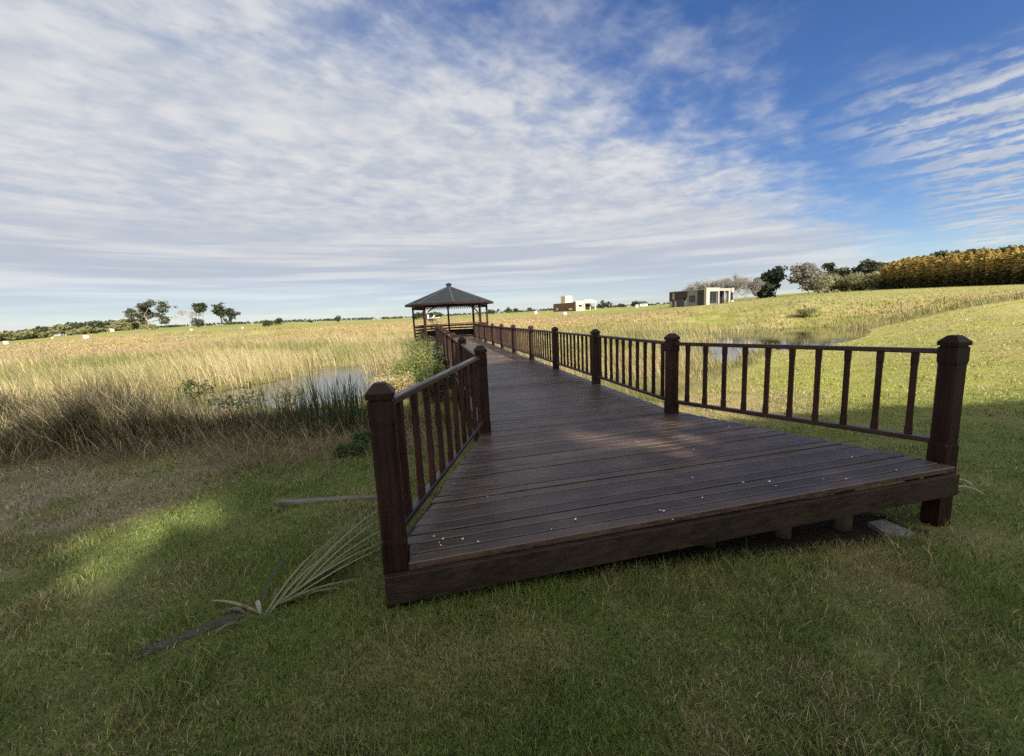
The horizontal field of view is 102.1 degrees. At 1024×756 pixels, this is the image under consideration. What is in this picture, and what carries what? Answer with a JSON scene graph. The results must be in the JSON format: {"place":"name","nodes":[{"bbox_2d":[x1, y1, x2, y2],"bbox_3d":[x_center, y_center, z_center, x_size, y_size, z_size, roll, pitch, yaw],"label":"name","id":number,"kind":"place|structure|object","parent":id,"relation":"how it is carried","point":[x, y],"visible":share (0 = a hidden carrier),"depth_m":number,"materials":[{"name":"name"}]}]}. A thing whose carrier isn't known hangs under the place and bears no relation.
{"place":"outdoors","nodes":[
{"label":"outdoors","id":0,"kind":"place"},
{"bbox_2d":[148,326,870,409],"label":"pond water","id":1,"kind":"structure","parent":0,"point":[820,335],"depth_m":20.32,"materials":[{"name":"grey liquid"}]},
{"bbox_2d":[0,283,1023,755],"bbox_3d":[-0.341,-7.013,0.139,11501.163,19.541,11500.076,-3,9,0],"label":"ground","id":2,"kind":"structure","parent":0,"point":[812,533],"depth_m":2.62,"materials":[{"name":"green plant"}]},
{"bbox_2d":[0,331,27,341],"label":"scrub bush","id":3,"kind":"object","parent":2,"relation":"on","point":[20,335],"visible":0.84,"depth_m":153.03,"materials":[{"name":"green plant"}]},
{"bbox_2d":[0,330,31,340],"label":"scrub bush","id":4,"kind":"object","parent":2,"relation":"on","point":[9,335],"visible":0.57,"depth_m":152.09,"materials":[{"name":"green plant"}]},
{"bbox_2d":[25,330,46,338],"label":"scrub bush","id":5,"kind":"object","parent":2,"relation":"on","point":[34,333],"visible":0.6,"depth_m":161.50,"materials":[{"name":"green plant"}]},
{"bbox_2d":[37,327,49,331],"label":"tree","id":6,"kind":"object","parent":2,"relation":"on","point":[41,329],"visible":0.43,"depth_m":170.31,"materials":[{"name":"green plant"}]},
{"bbox_2d":[37,331,55,337],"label":"scrub bush","id":7,"kind":"object","parent":2,"relation":"on","point":[47,334],"visible":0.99,"depth_m":159.34,"materials":[{"name":"green plant"}]},
{"bbox_2d":[48,324,71,335],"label":"tree","id":8,"kind":"object","parent":2,"relation":"on","point":[63,328],"visible":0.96,"depth_m":174.73,"materials":[{"name":"green plant"}]},
{"bbox_2d":[67,323,80,328],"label":"tree","id":9,"kind":"object","parent":2,"relation":"on","point":[73,325],"visible":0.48,"depth_m":182.62,"materials":[{"name":"green plant"}]},
{"bbox_2d":[65,325,91,333],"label":"scrub bush","id":10,"kind":"object","parent":2,"relation":"on","point":[88,328],"visible":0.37,"depth_m":169.26,"materials":[{"name":"green plant"}]},
{"bbox_2d":[69,328,89,334],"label":"scrub bush","id":11,"kind":"object","parent":2,"relation":"on","point":[73,331],"visible":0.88,"depth_m":163.36,"materials":[{"name":"green plant"}]},
{"bbox_2d":[81,320,106,332],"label":"tree","id":12,"kind":"object","parent":2,"relation":"on","point":[94,324],"visible":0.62,"depth_m":185.63,"materials":[{"name":"green plant"}]},
{"bbox_2d":[88,330,100,333],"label":"bush","id":13,"kind":"object","parent":2,"relation":"on","point":[92,331],"visible":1,"depth_m":139.78,"materials":[{"name":"green plant"}]},
{"bbox_2d":[94,327,110,331],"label":"scrub bush","id":14,"kind":"object","parent":2,"relation":"on","point":[103,329],"visible":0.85,"depth_m":166.42,"materials":[{"name":"green plant"}]},
{"bbox_2d":[105,324,122,330],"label":"scrub bush","id":15,"kind":"object","parent":2,"relation":"on","point":[118,327],"visible":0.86,"depth_m":169.59,"materials":[{"name":"green plant"}]},
{"bbox_2d":[110,318,125,324],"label":"tree","id":16,"kind":"object","parent":2,"relation":"on","point":[120,321],"visible":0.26,"depth_m":193.85,"materials":[{"name":"green plant"}]},
{"bbox_2d":[113,321,139,330],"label":"scrub bush","id":17,"kind":"object","parent":2,"relation":"on","point":[132,325],"visible":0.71,"depth_m":174.11,"materials":[{"name":"green plant"}]},
{"bbox_2d":[123,318,143,324],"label":"tree","id":18,"kind":"object","parent":2,"relation":"on","point":[129,320],"visible":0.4,"depth_m":189.75,"materials":[{"name":"green plant"}]},
{"bbox_2d":[122,299,177,328],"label":"eucalyptus tree","id":19,"kind":"object","parent":2,"relation":"on","point":[143,312],"visible":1,"depth_m":171.35,"materials":[{"name":"green plant"}]},
{"bbox_2d":[145,323,159,329],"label":"bush","id":20,"kind":"object","parent":2,"relation":"on","point":[152,326],"visible":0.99,"depth_m":142.03,"materials":[{"name":"green plant"}]},
{"bbox_2d":[174,306,204,326],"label":"bare tree","id":21,"kind":"object","parent":2,"relation":"on","point":[191,312],"visible":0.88,"depth_m":180.07,"materials":[{"name":"grey plant"}]},
{"bbox_2d":[135,608,244,659],"bbox_3d":[-1.681,1.344,2.185,0.458,0.018,0.075,-9,11,-36],"label":"wooden board","id":22,"kind":"object","parent":2,"relation":"on","point":[167,642],"visible":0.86,"depth_m":2.17,"materials":[{"name":"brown wood"}]},
{"bbox_2d":[174,376,218,412],"bbox_3d":[-7.295,0.500,9.566,0.662,1.061,0.898,2,10,31],"label":"marsh shrub","id":23,"kind":"object","parent":2,"relation":"on","point":[198,394],"visible":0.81,"depth_m":9.59,"materials":[{"name":"green plant"}]},
{"bbox_2d":[190,318,204,326],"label":"bush","id":24,"kind":"object","parent":2,"relation":"on","point":[196,321],"visible":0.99,"depth_m":173.40,"materials":[{"name":"green plant"}]},
{"bbox_2d":[191,302,208,326],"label":"slender tree","id":25,"kind":"object","parent":2,"relation":"on","point":[201,307],"visible":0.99,"depth_m":177.57,"materials":[{"name":"green plant"}]},
{"bbox_2d":[211,302,240,326],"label":"dark leafy tree","id":26,"kind":"object","parent":2,"relation":"on","point":[220,311],"visible":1,"depth_m":180.32,"materials":[{"name":"green plant"}]},
{"bbox_2d":[0,411,454,499],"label":"fallen thatch","id":27,"kind":"object","parent":2,"relation":"on","point":[207,457],"visible":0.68,"depth_m":5.99,"materials":[{"name":"plant"}]},
{"bbox_2d":[0,367,454,465],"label":"rush fringe","id":28,"kind":"object","parent":2,"relation":"on","point":[32,423],"visible":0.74,"depth_m":7.15,"materials":[{"name":"plant"}]},
{"bbox_2d":[211,381,267,417],"bbox_3d":[-5.753,0.543,8.799,1.013,0.951,1.018,-3,9,0],"label":"marsh shrub","id":29,"kind":"object","parent":2,"relation":"on","point":[228,404],"visible":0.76,"depth_m":8.70,"materials":[{"name":"green plant"}]},
{"bbox_2d":[262,320,272,326],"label":"bush","id":30,"kind":"object","parent":2,"relation":"on","point":[266,322],"visible":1,"depth_m":144.35,"materials":[{"name":"green plant"}]},
{"bbox_2d":[273,318,284,324],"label":"bush","id":31,"kind":"object","parent":2,"relation":"on","point":[278,320],"visible":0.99,"depth_m":163.76,"materials":[{"name":"green plant"}]},
{"bbox_2d":[271,384,307,407],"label":"marsh shrub","id":32,"kind":"object","parent":2,"relation":"on","point":[289,389],"visible":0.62,"depth_m":10.55,"materials":[{"name":"green plant"}]},
{"bbox_2d":[210,505,380,636],"bbox_3d":[-1.259,1.169,2.626,1.104,0.302,0.631,-8,10,-31],"label":"flax plant","id":33,"kind":"object","parent":2,"relation":"on","point":[305,580],"visible":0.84,"depth_m":2.50,"materials":[{"name":"green plant"}]},
{"bbox_2d":[235,373,370,436],"bbox_3d":[-4.172,0.464,8.199,4.119,1.129,2.201,-1,9,12],"label":"cattail","id":34,"kind":"object","parent":2,"relation":"on","point":[348,414],"depth_m":7.50},
{"bbox_2d":[296,350,319,410],"bbox_3d":[-4.081,0.213,8.285,0.317,1.551,0.578,-2,9,8],"label":"cattail","id":35,"kind":"object","parent":2,"relation":"on","point":[311,385],"visible":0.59,"depth_m":8.35,"materials":[{"name":"green plant"}]},
{"bbox_2d":[277,494,376,506],"bbox_3d":[-1.740,1.177,3.987,0.950,0.100,0.070,-4,9,-8],"label":"wooden board","id":36,"kind":"object","parent":2,"relation":"on","point":[295,501],"visible":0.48,"depth_m":3.95,"materials":[{"name":"grey wood"}]},
{"bbox_2d":[328,376,344,410],"bbox_3d":[-3.535,0.440,8.478,0.424,1.012,0.368,-5,9,-15],"label":"cattail","id":37,"kind":"object","parent":2,"relation":"on","point":[339,394],"visible":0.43,"depth_m":8.38,"materials":[{"name":"green plant"}]},
{"bbox_2d":[333,430,370,457],"bbox_3d":[-2.246,0.972,5.907,0.445,0.340,0.662,-3,9,0],"label":"ivy clump","id":38,"kind":"object","parent":2,"relation":"on","point":[359,441],"visible":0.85,"depth_m":5.73,"materials":[{"name":"green plant"}]},
{"bbox_2d":[340,372,365,415],"bbox_3d":[-3.130,0.407,8.243,0.688,1.096,0.339,-3,9,0],"label":"cattail","id":39,"kind":"object","parent":2,"relation":"on","point":[350,391],"visible":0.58,"depth_m":8.22,"materials":[{"name":"green plant"}]},
{"bbox_2d":[367,371,415,393],"bbox_3d":[-3.199,0.219,11.580,1.271,0.806,1.360,4,11,36],"label":"flowering bush","id":40,"kind":"object","parent":2,"relation":"on","point":[398,385],"visible":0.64,"depth_m":11.48,"materials":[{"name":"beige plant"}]},
{"bbox_2d":[381,348,443,383],"bbox_3d":[-2.986,-0.244,12.902,1.901,1.375,2.079,-3,9,0],"label":"bank bush","id":41,"kind":"object","parent":2,"relation":"on","point":[407,368],"visible":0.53,"depth_m":12.62,"materials":[{"name":"green plant"}]},
{"bbox_2d":[158,302,669,327],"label":"treeline","id":42,"kind":"object","parent":2,"relation":"on","point":[327,319],"visible":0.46,"depth_m":501.08,"materials":[{"name":"green plant"}]},
{"bbox_2d":[414,312,421,319],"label":"shrub","id":43,"kind":"object","parent":2,"relation":"on","point":[417,315],"visible":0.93,"depth_m":143.53,"materials":[{"name":"green plant"}]},
{"bbox_2d":[401,332,445,370],"bbox_3d":[-3.094,-0.800,15.230,1.899,1.825,1.536,-3,9,0],"label":"bank bush","id":44,"kind":"object","parent":2,"relation":"on","point":[427,348],"visible":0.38,"depth_m":15.04,"materials":[{"name":"green plant"}]},
{"bbox_2d":[411,358,451,401],"bbox_3d":[-1.990,0.085,10.644,1.011,1.205,1.211,2,10,29],"label":"bank bush","id":45,"kind":"object","parent":2,"relation":"on","point":[431,371],"visible":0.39,"depth_m":10.45,"materials":[{"name":"green plant"}]},
{"bbox_2d":[421,311,442,318],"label":"shrub","id":46,"kind":"object","parent":2,"relation":"on","point":[432,314],"visible":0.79,"depth_m":145.59,"materials":[{"name":"green plant"}]},
{"bbox_2d":[404,283,493,352],"bbox_3d":[-4.448,-4.375,30.170,5.976,5.023,5.976,-9,10,-34],"label":"gazebo","id":47,"kind":"object","parent":2,"relation":"on","point":[448,297],"visible":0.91,"depth_m":28.78,"materials":[{"name":"grey"}]},
{"bbox_2d":[0,291,1023,413],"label":"marsh reeds","id":48,"kind":"object","parent":2,"relation":"on","point":[178,366],"visible":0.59,"depth_m":19.64,"materials":[{"name":"yellow plant"}]},
{"bbox_2d":[0,283,1023,378],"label":"rough grass","id":49,"kind":"structure","parent":2,"relation":"on","point":[299,329],"depth_m":55.70,"materials":[{"name":"yellow plant"}]},
{"bbox_2d":[553,296,595,311],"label":"cream house","id":50,"kind":"structure","parent":2,"relation":"on","point":[566,304],"depth_m":126.41,"materials":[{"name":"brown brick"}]},
{"bbox_2d":[596,300,612,308],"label":"bush","id":51,"kind":"object","parent":2,"relation":"on","point":[602,304],"visible":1,"depth_m":181.20,"materials":[{"name":"green plant"}]},
{"bbox_2d":[638,301,647,305],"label":"cottage","id":52,"kind":"structure","parent":2,"relation":"on","point":[643,303],"depth_m":217.89,"materials":[{"name":"white paint"}]},
{"bbox_2d":[384,337,959,605],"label":"boardwalk","id":53,"kind":"structure","parent":2,"relation":"on","point":[551,456],"depth_m":3.12,"materials":[{"name":"brown wood"}]},
{"bbox_2d":[364,324,490,607],"bbox_3d":[-2.312,-1.009,14.087,0.901,1.357,24.221,-4,9,-9],"label":"railing","id":54,"kind":"object","parent":53,"relation":"attached to","point":[385,411],"visible":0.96,"depth_m":2.66,"materials":[{"name":"brown wood"}]},
{"bbox_2d":[473,322,972,526],"bbox_3d":[0.119,-1.067,14.687,1.074,1.655,24.019,-5,9,-14],"label":"railing","id":55,"kind":"object","parent":53,"relation":"attached to","point":[952,352],"visible":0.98,"depth_m":4.18,"materials":[{"name":"brown wood"}]},
{"bbox_2d":[682,282,699,290],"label":"bare tree","id":56,"kind":"object","parent":2,"relation":"on","point":[693,286],"visible":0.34,"depth_m":114.50,"materials":[{"name":"grey plant"}]},
{"bbox_2d":[669,287,733,307],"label":"flat roofed house","id":57,"kind":"structure","parent":2,"relation":"on","point":[702,296],"depth_m":81.72,"materials":[{"name":"white paint"}]},
{"bbox_2d":[676,298,683,306],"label":"window","id":58,"kind":"structure","parent":57,"relation":"in","point":[680,302],"depth_m":83.86,"materials":[{"name":"black glass"}]},
{"bbox_2d":[710,292,716,304],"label":"window","id":59,"kind":"structure","parent":57,"relation":"in","point":[713,295],"depth_m":80.00,"materials":[{"name":"grey glass"}]},
{"bbox_2d":[694,279,709,288],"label":"bare tree","id":60,"kind":"object","parent":2,"relation":"on","point":[695,284],"visible":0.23,"depth_m":114.02,"materials":[{"name":"grey plant"}]},
{"bbox_2d":[702,279,724,288],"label":"bare tree","id":61,"kind":"object","parent":2,"relation":"on","point":[715,284],"visible":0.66,"depth_m":111.76,"materials":[{"name":"grey plant"}]},
{"bbox_2d":[716,277,737,301],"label":"bare tree","id":62,"kind":"object","parent":2,"relation":"on","point":[727,282],"visible":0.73,"depth_m":110.94,"materials":[{"name":"grey plant"}]},
{"bbox_2d":[730,273,747,298],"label":"bare tree","id":63,"kind":"object","parent":2,"relation":"on","point":[737,283],"visible":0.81,"depth_m":109.38,"materials":[{"name":"grey plant"}]},
{"bbox_2d":[736,276,759,299],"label":"bare tree","id":64,"kind":"object","parent":2,"relation":"on","point":[745,286],"visible":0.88,"depth_m":107.86,"materials":[{"name":"grey plant"}]},
{"bbox_2d":[747,277,765,298],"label":"bare tree","id":65,"kind":"object","parent":2,"relation":"on","point":[757,283],"visible":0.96,"depth_m":107.93,"materials":[{"name":"grey plant"}]},
{"bbox_2d":[751,273,783,294],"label":"dark evergreen tree","id":66,"kind":"object","parent":2,"relation":"on","point":[776,283],"visible":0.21,"depth_m":115.21,"materials":[{"name":"green plant"}]},
{"bbox_2d":[752,265,787,297],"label":"dark evergreen tree","id":67,"kind":"object","parent":2,"relation":"on","point":[776,274],"visible":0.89,"depth_m":113.65,"materials":[{"name":"green plant"}]},
{"bbox_2d":[786,262,827,293],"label":"silvery tree","id":68,"kind":"object","parent":2,"relation":"on","point":[804,274],"visible":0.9,"depth_m":108.19,"materials":[{"name":"grey plant"}]},
{"bbox_2d":[808,274,840,292],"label":"bush","id":69,"kind":"object","parent":2,"relation":"on","point":[821,283],"visible":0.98,"depth_m":105.56,"materials":[{"name":"green plant"}]},
{"bbox_2d":[821,262,851,291],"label":"eucalypt tree","id":70,"kind":"object","parent":2,"relation":"on","point":[841,271],"visible":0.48,"depth_m":134.19,"materials":[{"name":"green plant"}]},
{"bbox_2d":[830,273,865,291],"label":"bush","id":71,"kind":"object","parent":2,"relation":"on","point":[841,285],"visible":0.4,"depth_m":106.80,"materials":[{"name":"green plant"}]},
{"bbox_2d":[844,271,880,290],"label":"bush","id":72,"kind":"object","parent":2,"relation":"on","point":[869,281],"visible":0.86,"depth_m":102.18,"materials":[{"name":"green plant"}]},
{"bbox_2d":[849,258,885,274],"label":"eucalypt tree","id":73,"kind":"object","parent":2,"relation":"on","point":[866,266],"visible":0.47,"depth_m":127.97,"materials":[{"name":"green plant"}]},
{"bbox_2d":[876,267,888,288],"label":"golden tree","id":74,"kind":"object","parent":2,"relation":"on","point":[882,280],"visible":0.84,"depth_m":97.72,"materials":[{"name":"yellow plant"}]},
{"bbox_2d":[885,264,895,288],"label":"golden tree","id":75,"kind":"object","parent":2,"relation":"on","point":[888,279],"visible":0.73,"depth_m":95.12,"materials":[{"name":"yellow plant"}]},
{"bbox_2d":[868,519,914,539],"bbox_3d":[3.022,1.238,3.301,0.216,0.090,0.265,-3,9,0],"label":"paving slab","id":76,"kind":"object","parent":2,"relation":"on","point":[884,525],"depth_m":3.29,"materials":[{"name":"grey stone"}]},
{"bbox_2d":[890,260,901,288],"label":"golden tree","id":77,"kind":"object","parent":2,"relation":"on","point":[897,265],"visible":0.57,"depth_m":93.96,"materials":[{"name":"yellow plant"}]},
{"bbox_2d":[894,264,904,288],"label":"golden tree","id":78,"kind":"object","parent":2,"relation":"on","point":[898,276],"visible":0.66,"depth_m":92.61,"materials":[{"name":"yellow plant"}]},
{"bbox_2d":[899,257,910,287],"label":"golden tree","id":79,"kind":"object","parent":2,"relation":"on","point":[903,270],"visible":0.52,"depth_m":91.22,"materials":[{"name":"yellow plant"}]},
{"bbox_2d":[904,258,916,287],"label":"golden tree","id":80,"kind":"object","parent":2,"relation":"on","point":[909,266],"visible":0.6,"depth_m":89.44,"materials":[{"name":"yellow plant"}]},
{"bbox_2d":[908,260,918,287],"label":"golden tree","id":81,"kind":"object","parent":2,"relation":"on","point":[910,281],"visible":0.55,"depth_m":88.53,"materials":[{"name":"yellow plant"}]},
{"bbox_2d":[912,260,922,287],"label":"golden tree","id":82,"kind":"object","parent":2,"relation":"on","point":[915,271],"visible":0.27,"depth_m":87.71,"materials":[{"name":"yellow plant"}]},
{"bbox_2d":[914,261,928,287],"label":"golden tree","id":83,"kind":"object","parent":2,"relation":"on","point":[918,276],"visible":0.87,"depth_m":85.84,"materials":[{"name":"yellow plant"}]},
{"bbox_2d":[922,256,934,286],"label":"golden tree","id":84,"kind":"object","parent":2,"relation":"on","point":[932,258],"visible":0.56,"depth_m":84.26,"materials":[{"name":"yellow plant"}]},
{"bbox_2d":[925,257,939,286],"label":"golden tree","id":85,"kind":"object","parent":2,"relation":"on","point":[936,260],"visible":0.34,"depth_m":83.50,"materials":[{"name":"yellow plant"}]},
{"bbox_2d":[930,260,942,286],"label":"golden tree","id":86,"kind":"object","parent":2,"relation":"on","point":[936,271],"visible":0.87,"depth_m":81.81,"materials":[{"name":"yellow plant"}]},
{"bbox_2d":[930,250,947,255],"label":"eucalypt tree","id":87,"kind":"object","parent":2,"relation":"on","point":[940,253],"visible":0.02,"depth_m":109.10,"materials":[{"name":"green plant"}]},
{"bbox_2d":[937,258,947,286],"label":"golden tree","id":88,"kind":"object","parent":2,"relation":"on","point":[941,283],"visible":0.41,"depth_m":80.65,"materials":[{"name":"yellow plant"}]},
{"bbox_2d":[943,253,959,285],"bbox_3d":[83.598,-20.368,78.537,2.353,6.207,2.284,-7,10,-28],"label":"golden tree","id":89,"kind":"object","parent":2,"relation":"on","point":[952,272],"visible":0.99,"depth_m":78.22,"materials":[{"name":"yellow plant"}]},
{"bbox_2d":[956,252,964,285],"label":"golden tree","id":90,"kind":"object","parent":2,"relation":"on","point":[960,256],"visible":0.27,"depth_m":79.34,"materials":[{"name":"yellow plant"}]},
{"bbox_2d":[956,251,973,285],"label":"golden tree","id":91,"kind":"object","parent":2,"relation":"on","point":[963,260],"visible":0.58,"depth_m":76.05,"materials":[{"name":"yellow plant"}]},
{"bbox_2d":[960,255,973,285],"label":"golden tree","id":92,"kind":"object","parent":2,"relation":"on","point":[967,267],"visible":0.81,"depth_m":75.42,"materials":[{"name":"yellow plant"}]},
{"bbox_2d":[950,246,988,254],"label":"eucalypt tree","id":93,"kind":"object","parent":2,"relation":"on","point":[973,250],"visible":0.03,"depth_m":103.29,"materials":[{"name":"green plant"}]},
{"bbox_2d":[958,485,984,494],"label":"dry leaf","id":94,"kind":"object","parent":2,"relation":"on","point":[970,487],"visible":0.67,"depth_m":3.92,"materials":[{"name":"beige plant"}]},
{"bbox_2d":[968,250,984,285],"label":"golden tree","id":95,"kind":"object","parent":2,"relation":"on","point":[975,267],"visible":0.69,"depth_m":73.10,"materials":[{"name":"yellow plant"}]},
{"bbox_2d":[975,249,991,284],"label":"golden tree","id":96,"kind":"object","parent":2,"relation":"on","point":[986,256],"visible":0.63,"depth_m":71.88,"materials":[{"name":"yellow plant"}]},
{"bbox_2d":[982,254,999,284],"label":"golden tree","id":97,"kind":"object","parent":2,"relation":"on","point":[989,273],"visible":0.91,"depth_m":70.11,"materials":[{"name":"yellow plant"}]},
{"bbox_2d":[991,254,1007,284],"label":"golden tree","id":98,"kind":"object","parent":2,"relation":"on","point":[999,263],"visible":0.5,"depth_m":69.22,"materials":[{"name":"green plant"}]},
{"bbox_2d":[998,246,1020,283],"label":"golden tree","id":99,"kind":"object","parent":2,"relation":"on","point":[1010,257],"visible":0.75,"depth_m":67.28,"materials":[{"name":"yellow plant"}]},
{"bbox_2d":[1007,251,1023,283],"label":"golden tree","id":100,"kind":"object","parent":2,"relation":"on","point":[1019,255],"visible":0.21,"depth_m":66.43,"materials":[{"name":"yellow plant"}]},
{"bbox_2d":[1009,253,1023,283],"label":"golden tree","id":101,"kind":"object","parent":2,"relation":"on","point":[1018,276],"visible":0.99,"depth_m":65.23,"materials":[{"name":"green plant"}]},
{"bbox_2d":[0,0,1023,336],"label":"sky","id":102,"kind":"structure","parent":0,"point":[262,159],"materials":[{"name":"blue"}]},
{"bbox_2d":[792,303,820,316],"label":"pampas grass","id":103,"kind":"object","parent":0,"point":[804,312],"depth_m":40.12,"materials":[{"name":"green plant"}]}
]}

